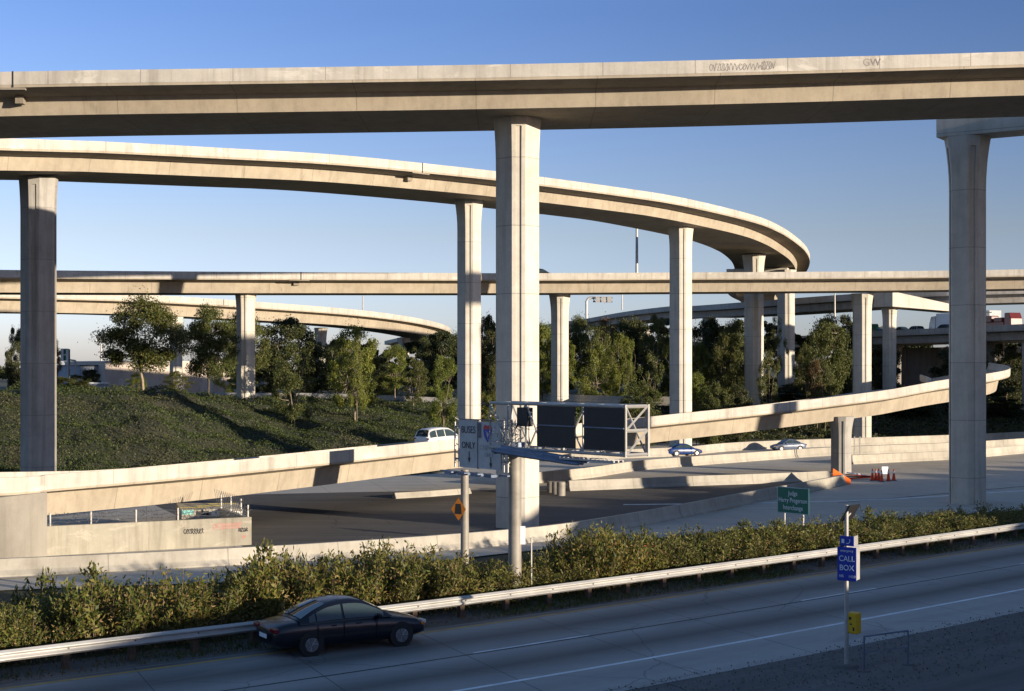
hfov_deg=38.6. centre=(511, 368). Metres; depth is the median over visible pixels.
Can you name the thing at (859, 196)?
sky
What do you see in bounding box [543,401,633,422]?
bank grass
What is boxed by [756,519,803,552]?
oleander bush
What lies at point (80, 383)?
shrub
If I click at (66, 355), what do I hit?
freeway sign
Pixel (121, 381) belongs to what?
roller door
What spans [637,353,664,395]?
tree
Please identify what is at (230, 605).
oleander bush
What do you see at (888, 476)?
traffic cone
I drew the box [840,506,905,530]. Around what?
oleander bush
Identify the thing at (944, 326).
car
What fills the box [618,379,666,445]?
bush
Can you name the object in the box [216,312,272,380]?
eucalyptus tree
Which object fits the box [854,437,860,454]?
delineator post
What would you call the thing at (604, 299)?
cantilever sign
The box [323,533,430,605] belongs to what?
oleander bush
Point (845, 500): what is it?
white edge line
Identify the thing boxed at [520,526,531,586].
marker post
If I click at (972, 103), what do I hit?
flyover
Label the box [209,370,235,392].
bush
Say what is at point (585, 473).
concrete barrier
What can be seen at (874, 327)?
bridge sign
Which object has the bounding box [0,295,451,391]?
flyover
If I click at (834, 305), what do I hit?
light mast
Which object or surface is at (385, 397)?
guardrail
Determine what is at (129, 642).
guardrail
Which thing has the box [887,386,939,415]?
shrub
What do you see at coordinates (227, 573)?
oleander bush
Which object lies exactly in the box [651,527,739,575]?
oleander bush
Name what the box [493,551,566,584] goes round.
oleander bush
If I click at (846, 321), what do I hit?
tree
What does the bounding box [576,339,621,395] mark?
tree
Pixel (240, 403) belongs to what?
ivy
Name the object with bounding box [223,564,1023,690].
lane joint
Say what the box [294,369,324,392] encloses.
bush
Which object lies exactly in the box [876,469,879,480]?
traffic cone
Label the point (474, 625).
yellow edge line
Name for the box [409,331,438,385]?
tree
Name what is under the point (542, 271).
sedan
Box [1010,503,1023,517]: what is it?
oleander bush
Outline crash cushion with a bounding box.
[547,481,564,495]
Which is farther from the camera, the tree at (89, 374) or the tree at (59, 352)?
the tree at (89, 374)
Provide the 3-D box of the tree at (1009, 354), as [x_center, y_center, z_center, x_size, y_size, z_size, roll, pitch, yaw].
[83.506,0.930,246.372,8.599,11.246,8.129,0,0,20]
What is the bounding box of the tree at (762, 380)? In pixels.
[756,342,782,430]
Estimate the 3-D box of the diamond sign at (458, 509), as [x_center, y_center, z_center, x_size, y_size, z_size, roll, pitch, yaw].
[-1.977,5.200,54.038,0.600,0.840,0.026,0,0,24]
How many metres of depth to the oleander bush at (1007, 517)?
73.31 m
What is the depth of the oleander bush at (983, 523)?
70.77 m
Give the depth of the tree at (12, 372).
209.20 m
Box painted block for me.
[176,503,242,519]
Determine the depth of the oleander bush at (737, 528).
64.72 m
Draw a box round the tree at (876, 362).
[871,344,903,389]
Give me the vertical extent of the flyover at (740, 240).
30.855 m
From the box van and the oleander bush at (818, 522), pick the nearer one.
the oleander bush at (818, 522)
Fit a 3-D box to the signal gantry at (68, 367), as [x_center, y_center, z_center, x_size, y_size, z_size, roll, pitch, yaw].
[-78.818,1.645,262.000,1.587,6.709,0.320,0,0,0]
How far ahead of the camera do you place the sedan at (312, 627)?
42.21 m
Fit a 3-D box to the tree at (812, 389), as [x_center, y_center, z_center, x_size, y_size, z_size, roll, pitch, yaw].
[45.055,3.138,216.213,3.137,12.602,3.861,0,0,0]
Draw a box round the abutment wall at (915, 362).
[901,346,1021,386]
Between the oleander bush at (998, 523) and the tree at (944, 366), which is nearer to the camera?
the oleander bush at (998, 523)
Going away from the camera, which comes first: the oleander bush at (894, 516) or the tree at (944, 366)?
the oleander bush at (894, 516)
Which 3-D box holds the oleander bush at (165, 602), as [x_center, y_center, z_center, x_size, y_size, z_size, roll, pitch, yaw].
[-10.622,7.108,43.640,3.504,2.525,3.423,0,0,-18]
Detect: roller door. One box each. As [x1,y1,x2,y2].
[118,378,131,390]
[146,378,159,391]
[200,378,212,391]
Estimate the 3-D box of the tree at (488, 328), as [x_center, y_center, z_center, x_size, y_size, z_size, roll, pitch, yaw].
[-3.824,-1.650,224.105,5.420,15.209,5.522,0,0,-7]
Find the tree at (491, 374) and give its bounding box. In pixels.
[484,363,495,417]
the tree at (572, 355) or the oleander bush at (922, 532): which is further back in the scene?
the tree at (572, 355)
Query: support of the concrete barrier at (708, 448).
on the road
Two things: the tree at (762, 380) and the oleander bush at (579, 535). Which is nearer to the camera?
the oleander bush at (579, 535)
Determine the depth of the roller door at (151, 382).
267.75 m
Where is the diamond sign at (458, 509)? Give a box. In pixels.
[451,498,465,519]
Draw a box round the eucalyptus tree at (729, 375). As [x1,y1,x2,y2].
[708,327,740,408]
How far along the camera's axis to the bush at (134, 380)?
175.96 m
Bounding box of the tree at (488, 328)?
[481,312,495,392]
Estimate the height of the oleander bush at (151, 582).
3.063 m
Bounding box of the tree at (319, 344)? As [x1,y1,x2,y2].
[307,341,333,390]
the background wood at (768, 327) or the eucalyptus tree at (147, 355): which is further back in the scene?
the background wood at (768, 327)
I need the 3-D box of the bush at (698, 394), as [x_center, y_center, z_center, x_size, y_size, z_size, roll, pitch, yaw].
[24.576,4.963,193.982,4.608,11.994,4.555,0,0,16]
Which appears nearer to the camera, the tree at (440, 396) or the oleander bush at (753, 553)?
the oleander bush at (753, 553)
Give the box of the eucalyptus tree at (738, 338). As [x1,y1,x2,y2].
[718,314,743,389]
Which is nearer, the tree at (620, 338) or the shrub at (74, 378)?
the tree at (620, 338)
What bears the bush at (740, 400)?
on the ground at (150, 451)
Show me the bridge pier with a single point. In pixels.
(889, 304)
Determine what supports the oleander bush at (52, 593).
on the ground at (150, 451)
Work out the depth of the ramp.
101.44 m
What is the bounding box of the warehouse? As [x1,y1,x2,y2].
[64,361,229,392]
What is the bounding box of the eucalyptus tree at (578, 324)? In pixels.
[569,312,593,393]
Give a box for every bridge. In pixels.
[485,291,1023,370]
[664,324,1023,409]
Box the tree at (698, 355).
[692,337,714,400]
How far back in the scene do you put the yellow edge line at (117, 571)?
71.84 m
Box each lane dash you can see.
[472,635,587,652]
[801,588,876,600]
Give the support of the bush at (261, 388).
on the ground at (150, 451)
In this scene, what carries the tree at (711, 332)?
on the ground at (150, 451)
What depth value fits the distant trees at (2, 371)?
515.51 m
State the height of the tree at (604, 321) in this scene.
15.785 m
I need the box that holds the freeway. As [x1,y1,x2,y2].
[0,542,1023,690]
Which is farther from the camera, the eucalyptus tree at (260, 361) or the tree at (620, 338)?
the tree at (620, 338)
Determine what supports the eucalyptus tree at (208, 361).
on the ground at (150, 451)
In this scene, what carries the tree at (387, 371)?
on the ground at (150, 451)
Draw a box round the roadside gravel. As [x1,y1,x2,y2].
[606,607,1023,690]
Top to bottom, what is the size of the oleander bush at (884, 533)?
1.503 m
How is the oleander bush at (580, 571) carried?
on the ground at (150, 451)
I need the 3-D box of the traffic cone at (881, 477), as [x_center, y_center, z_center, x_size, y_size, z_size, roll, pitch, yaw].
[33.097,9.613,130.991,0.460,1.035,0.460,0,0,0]
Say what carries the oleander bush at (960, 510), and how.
on the ground at (150, 451)
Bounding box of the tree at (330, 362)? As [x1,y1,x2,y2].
[319,345,348,393]
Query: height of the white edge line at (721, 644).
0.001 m
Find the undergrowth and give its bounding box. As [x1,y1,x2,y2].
[495,389,1023,441]
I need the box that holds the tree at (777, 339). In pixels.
[766,314,788,397]
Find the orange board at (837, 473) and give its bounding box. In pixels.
[832,469,850,484]
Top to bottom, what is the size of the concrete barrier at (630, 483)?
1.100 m
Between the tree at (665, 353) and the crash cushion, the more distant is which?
the tree at (665, 353)
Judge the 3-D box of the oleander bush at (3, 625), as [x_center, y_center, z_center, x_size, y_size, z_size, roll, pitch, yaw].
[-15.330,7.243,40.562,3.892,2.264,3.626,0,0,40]
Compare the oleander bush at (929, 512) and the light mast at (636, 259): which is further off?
the light mast at (636, 259)
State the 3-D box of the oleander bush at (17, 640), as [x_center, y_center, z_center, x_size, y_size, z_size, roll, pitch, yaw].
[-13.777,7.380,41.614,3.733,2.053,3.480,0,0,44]
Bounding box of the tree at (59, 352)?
[57,341,63,376]
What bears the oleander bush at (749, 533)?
on the ground at (150, 451)
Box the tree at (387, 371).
[373,364,400,391]
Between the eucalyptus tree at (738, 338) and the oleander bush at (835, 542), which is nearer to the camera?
the oleander bush at (835, 542)
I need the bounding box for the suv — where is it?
[414,427,457,442]
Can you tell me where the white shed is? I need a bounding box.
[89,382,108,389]
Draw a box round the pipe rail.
[858,630,913,672]
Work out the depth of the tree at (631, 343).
202.87 m
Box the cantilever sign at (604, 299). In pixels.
[585,296,611,332]
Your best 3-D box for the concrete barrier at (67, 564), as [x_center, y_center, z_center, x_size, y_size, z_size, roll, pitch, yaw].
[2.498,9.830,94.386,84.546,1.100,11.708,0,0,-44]
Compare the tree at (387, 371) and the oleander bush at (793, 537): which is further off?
the tree at (387, 371)
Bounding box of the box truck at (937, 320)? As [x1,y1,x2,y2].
[929,313,948,328]
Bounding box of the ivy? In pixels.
[0,379,492,474]
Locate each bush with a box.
[0,593,92,663]
[0,600,25,649]
[4,567,106,647]
[47,560,161,654]
[98,565,215,647]
[99,572,201,637]
[125,372,147,391]
[160,567,288,639]
[162,371,195,391]
[191,562,285,626]
[209,370,235,392]
[216,537,327,621]
[255,367,277,392]
[272,544,367,609]
[272,548,377,607]
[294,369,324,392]
[315,538,438,612]
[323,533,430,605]
[379,381,401,395]
[383,543,479,612]
[407,384,435,396]
[422,550,506,599]
[433,560,535,607]
[467,558,555,598]
[481,390,495,421]
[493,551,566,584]
[521,548,601,596]
[540,522,650,592]
[554,518,633,577]
[586,531,678,583]
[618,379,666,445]
[629,522,688,571]
[629,531,704,578]
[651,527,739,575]
[654,523,720,544]
[684,526,780,572]
[692,367,711,444]
[698,379,734,444]
[711,524,772,534]
[716,518,789,565]
[725,379,754,442]
[753,517,824,562]
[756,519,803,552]
[779,522,861,559]
[787,514,859,531]
[787,515,882,554]
[833,520,904,552]
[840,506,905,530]
[859,520,940,549]
[876,507,923,524]
[878,515,953,544]
[906,510,980,541]
[916,509,949,521]
[925,510,997,536]
[940,500,1002,517]
[947,511,1010,536]
[967,511,1023,532]
[978,509,1023,525]
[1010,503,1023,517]
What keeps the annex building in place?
on the ground at (150, 451)
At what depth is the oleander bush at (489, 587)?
50.39 m
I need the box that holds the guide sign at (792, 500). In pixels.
[777,486,808,528]
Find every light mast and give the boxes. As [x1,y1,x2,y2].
[635,229,637,272]
[834,293,835,316]
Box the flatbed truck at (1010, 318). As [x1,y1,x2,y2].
[986,312,1021,325]
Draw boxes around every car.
[896,327,907,329]
[909,326,923,328]
[937,324,948,327]
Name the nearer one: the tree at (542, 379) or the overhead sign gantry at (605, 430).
the overhead sign gantry at (605, 430)
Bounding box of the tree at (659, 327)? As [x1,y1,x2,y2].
[633,313,669,408]
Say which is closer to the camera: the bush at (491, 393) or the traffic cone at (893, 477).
the traffic cone at (893, 477)
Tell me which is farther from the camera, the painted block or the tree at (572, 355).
the tree at (572, 355)
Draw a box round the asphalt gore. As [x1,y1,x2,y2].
[156,474,832,546]
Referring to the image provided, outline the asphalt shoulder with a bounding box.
[627,612,1023,690]
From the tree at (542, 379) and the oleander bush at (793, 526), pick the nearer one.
the oleander bush at (793, 526)
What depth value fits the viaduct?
197.84 m
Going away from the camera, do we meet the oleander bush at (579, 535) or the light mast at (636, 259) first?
the oleander bush at (579, 535)
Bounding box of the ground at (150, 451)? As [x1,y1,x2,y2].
[0,369,1023,690]
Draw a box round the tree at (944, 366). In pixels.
[924,349,990,377]
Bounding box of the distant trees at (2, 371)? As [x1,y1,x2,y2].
[0,365,295,379]
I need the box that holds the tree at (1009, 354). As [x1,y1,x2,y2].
[986,341,1021,398]
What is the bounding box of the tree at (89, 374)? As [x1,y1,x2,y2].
[82,368,100,381]
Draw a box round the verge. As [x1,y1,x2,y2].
[0,532,1023,684]
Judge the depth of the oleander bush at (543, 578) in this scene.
52.22 m
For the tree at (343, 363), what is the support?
on the ground at (150, 451)
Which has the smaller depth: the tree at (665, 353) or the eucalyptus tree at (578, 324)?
the tree at (665, 353)
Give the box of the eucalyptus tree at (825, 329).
[798,304,852,395]
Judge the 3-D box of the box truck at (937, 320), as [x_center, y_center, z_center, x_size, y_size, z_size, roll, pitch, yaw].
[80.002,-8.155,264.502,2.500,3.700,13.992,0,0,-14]
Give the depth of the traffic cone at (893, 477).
132.03 m
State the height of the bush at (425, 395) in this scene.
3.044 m
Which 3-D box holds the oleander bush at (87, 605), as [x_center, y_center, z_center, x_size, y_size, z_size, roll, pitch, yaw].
[-11.862,6.965,42.651,3.342,2.823,3.464,0,0,-21]
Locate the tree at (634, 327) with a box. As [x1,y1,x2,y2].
[607,315,659,385]
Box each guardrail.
[0,523,1023,669]
[148,391,489,404]
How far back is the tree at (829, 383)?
214.00 m
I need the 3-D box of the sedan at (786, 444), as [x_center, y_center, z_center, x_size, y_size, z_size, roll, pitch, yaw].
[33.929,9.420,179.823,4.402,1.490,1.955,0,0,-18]
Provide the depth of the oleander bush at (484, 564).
53.95 m
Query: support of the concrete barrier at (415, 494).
on the road
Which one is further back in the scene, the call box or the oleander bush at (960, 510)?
the oleander bush at (960, 510)
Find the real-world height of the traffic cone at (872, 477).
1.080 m
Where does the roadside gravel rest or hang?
on the asphalt shoulder
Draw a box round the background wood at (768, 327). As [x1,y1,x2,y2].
[313,318,1021,391]
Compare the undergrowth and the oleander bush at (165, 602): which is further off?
the undergrowth
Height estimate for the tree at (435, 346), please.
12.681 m
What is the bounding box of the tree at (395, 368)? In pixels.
[379,343,409,397]
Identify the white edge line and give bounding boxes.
[454,588,1023,690]
[623,490,1023,504]
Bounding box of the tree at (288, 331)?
[255,314,327,398]
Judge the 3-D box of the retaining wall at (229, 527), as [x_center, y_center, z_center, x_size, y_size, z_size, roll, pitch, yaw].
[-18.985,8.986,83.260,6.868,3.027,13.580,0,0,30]
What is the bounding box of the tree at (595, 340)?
[576,311,619,395]
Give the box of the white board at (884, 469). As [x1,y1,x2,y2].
[882,466,887,473]
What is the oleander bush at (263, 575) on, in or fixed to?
on the ground at (150, 451)
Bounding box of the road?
[0,441,1023,589]
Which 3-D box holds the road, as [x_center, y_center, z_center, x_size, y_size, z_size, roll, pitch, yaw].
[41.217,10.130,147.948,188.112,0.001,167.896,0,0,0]
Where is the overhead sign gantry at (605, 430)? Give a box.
[440,401,649,601]
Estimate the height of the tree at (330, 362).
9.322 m
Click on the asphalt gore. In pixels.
(291, 518)
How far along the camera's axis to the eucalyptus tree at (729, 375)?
217.33 m
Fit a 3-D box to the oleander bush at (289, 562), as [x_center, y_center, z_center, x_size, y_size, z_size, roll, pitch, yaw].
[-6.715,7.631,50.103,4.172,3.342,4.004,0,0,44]
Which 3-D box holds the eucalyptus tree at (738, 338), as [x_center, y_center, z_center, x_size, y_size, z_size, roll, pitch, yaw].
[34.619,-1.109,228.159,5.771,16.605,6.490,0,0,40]
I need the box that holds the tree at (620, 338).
[603,330,634,395]
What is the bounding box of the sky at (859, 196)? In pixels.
[0,0,1023,368]
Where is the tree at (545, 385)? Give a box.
[539,322,550,401]
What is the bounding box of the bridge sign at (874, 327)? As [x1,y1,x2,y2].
[871,324,877,334]
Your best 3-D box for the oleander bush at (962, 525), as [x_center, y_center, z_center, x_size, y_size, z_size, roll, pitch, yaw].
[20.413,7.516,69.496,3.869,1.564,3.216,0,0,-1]
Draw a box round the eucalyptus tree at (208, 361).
[173,300,241,393]
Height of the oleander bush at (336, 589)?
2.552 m
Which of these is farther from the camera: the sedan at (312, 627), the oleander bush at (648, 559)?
the oleander bush at (648, 559)
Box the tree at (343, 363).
[325,317,380,420]
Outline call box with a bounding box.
[834,504,860,668]
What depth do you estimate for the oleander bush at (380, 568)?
48.26 m
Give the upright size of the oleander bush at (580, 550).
2.842 m
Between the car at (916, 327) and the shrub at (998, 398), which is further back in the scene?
the car at (916, 327)
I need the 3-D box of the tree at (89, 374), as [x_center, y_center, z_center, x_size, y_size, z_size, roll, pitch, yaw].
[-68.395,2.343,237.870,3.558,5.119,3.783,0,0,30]
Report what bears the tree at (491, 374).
on the ground at (150, 451)
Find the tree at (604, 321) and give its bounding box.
[590,316,620,391]
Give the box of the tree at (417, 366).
[397,355,429,408]
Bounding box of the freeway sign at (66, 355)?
[61,349,69,377]
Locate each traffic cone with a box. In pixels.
[870,469,874,480]
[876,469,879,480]
[879,470,884,481]
[885,469,890,480]
[891,469,896,480]
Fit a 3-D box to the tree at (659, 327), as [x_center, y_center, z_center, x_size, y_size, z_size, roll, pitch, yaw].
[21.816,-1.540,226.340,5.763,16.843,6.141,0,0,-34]
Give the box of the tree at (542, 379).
[539,318,546,391]
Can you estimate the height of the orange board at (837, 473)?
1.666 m
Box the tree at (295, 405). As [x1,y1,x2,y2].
[270,339,321,424]
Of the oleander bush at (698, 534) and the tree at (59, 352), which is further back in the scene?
the tree at (59, 352)
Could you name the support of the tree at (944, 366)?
on the ground at (150, 451)
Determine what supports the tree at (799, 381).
on the ground at (150, 451)
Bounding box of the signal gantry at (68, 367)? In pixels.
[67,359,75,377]
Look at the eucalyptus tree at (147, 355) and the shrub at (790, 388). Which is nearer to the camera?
the eucalyptus tree at (147, 355)
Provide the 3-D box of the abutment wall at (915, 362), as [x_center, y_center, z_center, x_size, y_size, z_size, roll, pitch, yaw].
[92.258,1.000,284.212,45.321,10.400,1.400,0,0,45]
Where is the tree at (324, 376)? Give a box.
[315,337,354,393]
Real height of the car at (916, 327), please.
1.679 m
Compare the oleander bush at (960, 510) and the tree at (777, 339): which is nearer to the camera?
the oleander bush at (960, 510)
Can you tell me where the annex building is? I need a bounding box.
[57,365,97,385]
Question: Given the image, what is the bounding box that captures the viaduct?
[0,269,1023,437]
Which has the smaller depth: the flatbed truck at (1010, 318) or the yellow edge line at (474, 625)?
the yellow edge line at (474, 625)
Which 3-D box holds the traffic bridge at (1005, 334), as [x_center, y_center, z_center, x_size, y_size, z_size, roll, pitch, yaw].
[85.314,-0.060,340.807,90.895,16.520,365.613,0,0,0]
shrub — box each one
[57,376,74,389]
[63,373,83,388]
[69,380,97,391]
[737,379,780,400]
[767,381,818,401]
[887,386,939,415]
[986,383,1023,416]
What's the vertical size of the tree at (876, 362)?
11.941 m
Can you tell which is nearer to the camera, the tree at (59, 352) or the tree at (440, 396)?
the tree at (440, 396)
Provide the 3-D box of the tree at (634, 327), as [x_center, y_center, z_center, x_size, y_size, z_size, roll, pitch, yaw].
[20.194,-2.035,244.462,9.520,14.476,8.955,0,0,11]
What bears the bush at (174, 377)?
on the ground at (150, 451)
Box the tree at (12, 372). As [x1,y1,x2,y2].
[4,324,19,390]
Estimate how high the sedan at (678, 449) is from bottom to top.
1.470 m
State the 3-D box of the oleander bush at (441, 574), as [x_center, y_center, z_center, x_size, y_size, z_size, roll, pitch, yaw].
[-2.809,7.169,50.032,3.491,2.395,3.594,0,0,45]
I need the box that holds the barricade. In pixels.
[846,472,870,478]
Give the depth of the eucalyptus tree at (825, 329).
220.77 m
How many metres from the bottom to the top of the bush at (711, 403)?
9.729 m
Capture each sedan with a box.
[253,594,425,656]
[539,269,548,272]
[667,443,702,455]
[770,439,806,450]
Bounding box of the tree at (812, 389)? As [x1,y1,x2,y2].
[806,359,826,427]
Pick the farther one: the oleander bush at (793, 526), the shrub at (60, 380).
the shrub at (60, 380)
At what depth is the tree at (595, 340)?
221.13 m
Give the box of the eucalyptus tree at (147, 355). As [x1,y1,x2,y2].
[77,285,197,389]
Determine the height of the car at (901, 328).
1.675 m
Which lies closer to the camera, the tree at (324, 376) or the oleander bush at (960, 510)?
the oleander bush at (960, 510)
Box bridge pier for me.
[874,293,948,388]
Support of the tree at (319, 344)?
on the ground at (150, 451)
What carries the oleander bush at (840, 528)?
on the ground at (150, 451)
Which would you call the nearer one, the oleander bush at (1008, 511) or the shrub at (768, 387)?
the oleander bush at (1008, 511)
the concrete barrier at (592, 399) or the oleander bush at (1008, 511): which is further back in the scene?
the concrete barrier at (592, 399)
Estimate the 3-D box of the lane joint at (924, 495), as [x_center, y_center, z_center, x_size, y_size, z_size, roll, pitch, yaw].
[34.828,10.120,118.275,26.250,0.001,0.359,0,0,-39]
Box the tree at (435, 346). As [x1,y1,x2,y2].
[419,329,456,387]
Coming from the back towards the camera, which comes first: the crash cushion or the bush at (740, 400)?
the bush at (740, 400)
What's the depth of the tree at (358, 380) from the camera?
173.80 m
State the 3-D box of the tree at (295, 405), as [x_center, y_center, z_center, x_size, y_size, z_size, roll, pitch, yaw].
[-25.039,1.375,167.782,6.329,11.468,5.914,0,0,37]
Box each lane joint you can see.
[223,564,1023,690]
[839,486,1022,502]
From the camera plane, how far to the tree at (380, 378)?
205.04 m
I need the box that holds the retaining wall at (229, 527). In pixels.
[47,489,251,555]
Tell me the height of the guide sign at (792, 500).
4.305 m
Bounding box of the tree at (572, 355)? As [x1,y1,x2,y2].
[549,339,576,385]
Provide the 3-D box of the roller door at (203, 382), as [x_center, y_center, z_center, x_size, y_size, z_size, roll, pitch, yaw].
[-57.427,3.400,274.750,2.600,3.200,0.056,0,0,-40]
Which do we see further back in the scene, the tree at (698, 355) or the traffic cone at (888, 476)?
the tree at (698, 355)
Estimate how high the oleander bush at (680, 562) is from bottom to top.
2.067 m
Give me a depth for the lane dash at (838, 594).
52.95 m
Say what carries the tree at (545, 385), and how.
on the ground at (150, 451)
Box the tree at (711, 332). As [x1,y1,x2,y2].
[692,315,727,398]
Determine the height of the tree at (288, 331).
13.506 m
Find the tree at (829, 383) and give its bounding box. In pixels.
[816,363,834,426]
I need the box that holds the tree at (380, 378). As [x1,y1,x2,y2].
[355,354,387,396]
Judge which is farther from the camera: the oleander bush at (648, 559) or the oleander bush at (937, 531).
the oleander bush at (937, 531)
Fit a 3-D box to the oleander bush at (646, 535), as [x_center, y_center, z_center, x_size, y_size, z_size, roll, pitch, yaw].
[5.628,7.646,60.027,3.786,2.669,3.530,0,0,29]
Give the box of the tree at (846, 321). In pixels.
[834,310,852,393]
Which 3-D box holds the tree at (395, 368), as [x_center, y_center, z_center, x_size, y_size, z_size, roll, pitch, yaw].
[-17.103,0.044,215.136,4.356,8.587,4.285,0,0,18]
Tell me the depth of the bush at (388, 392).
231.24 m
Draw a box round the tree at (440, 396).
[427,353,456,426]
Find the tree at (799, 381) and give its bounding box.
[792,338,814,399]
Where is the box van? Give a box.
[986,310,1000,317]
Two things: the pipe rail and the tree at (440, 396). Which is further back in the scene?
the tree at (440, 396)
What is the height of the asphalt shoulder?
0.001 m
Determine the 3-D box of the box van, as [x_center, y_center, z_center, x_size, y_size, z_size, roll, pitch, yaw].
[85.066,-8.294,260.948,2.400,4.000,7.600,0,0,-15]
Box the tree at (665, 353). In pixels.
[660,334,669,396]
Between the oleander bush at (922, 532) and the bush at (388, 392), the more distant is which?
the bush at (388, 392)
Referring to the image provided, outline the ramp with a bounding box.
[0,363,1009,557]
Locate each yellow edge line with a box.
[0,544,1021,689]
[5,507,736,578]
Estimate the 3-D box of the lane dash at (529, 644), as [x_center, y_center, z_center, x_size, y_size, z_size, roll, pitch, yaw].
[0.628,8.183,43.495,4.486,0.001,0.131,0,0,-39]
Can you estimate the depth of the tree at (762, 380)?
211.80 m
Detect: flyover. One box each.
[0,51,1023,528]
[0,138,809,471]
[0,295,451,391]
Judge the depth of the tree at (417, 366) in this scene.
204.69 m
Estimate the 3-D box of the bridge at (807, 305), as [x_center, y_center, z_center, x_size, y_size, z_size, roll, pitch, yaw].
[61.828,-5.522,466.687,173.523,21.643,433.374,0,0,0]
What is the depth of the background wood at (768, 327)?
296.19 m
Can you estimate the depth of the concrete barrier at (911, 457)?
159.78 m
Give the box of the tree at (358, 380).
[347,321,367,415]
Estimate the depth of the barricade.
133.77 m
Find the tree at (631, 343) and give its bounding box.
[619,339,641,416]
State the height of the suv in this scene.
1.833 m
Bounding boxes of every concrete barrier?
[0,475,846,576]
[392,488,471,498]
[539,393,669,404]
[539,438,1023,482]
[546,432,1023,461]
[567,471,830,490]
[851,445,1023,463]
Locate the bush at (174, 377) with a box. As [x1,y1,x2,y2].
[162,371,195,391]
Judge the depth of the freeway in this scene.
44.02 m

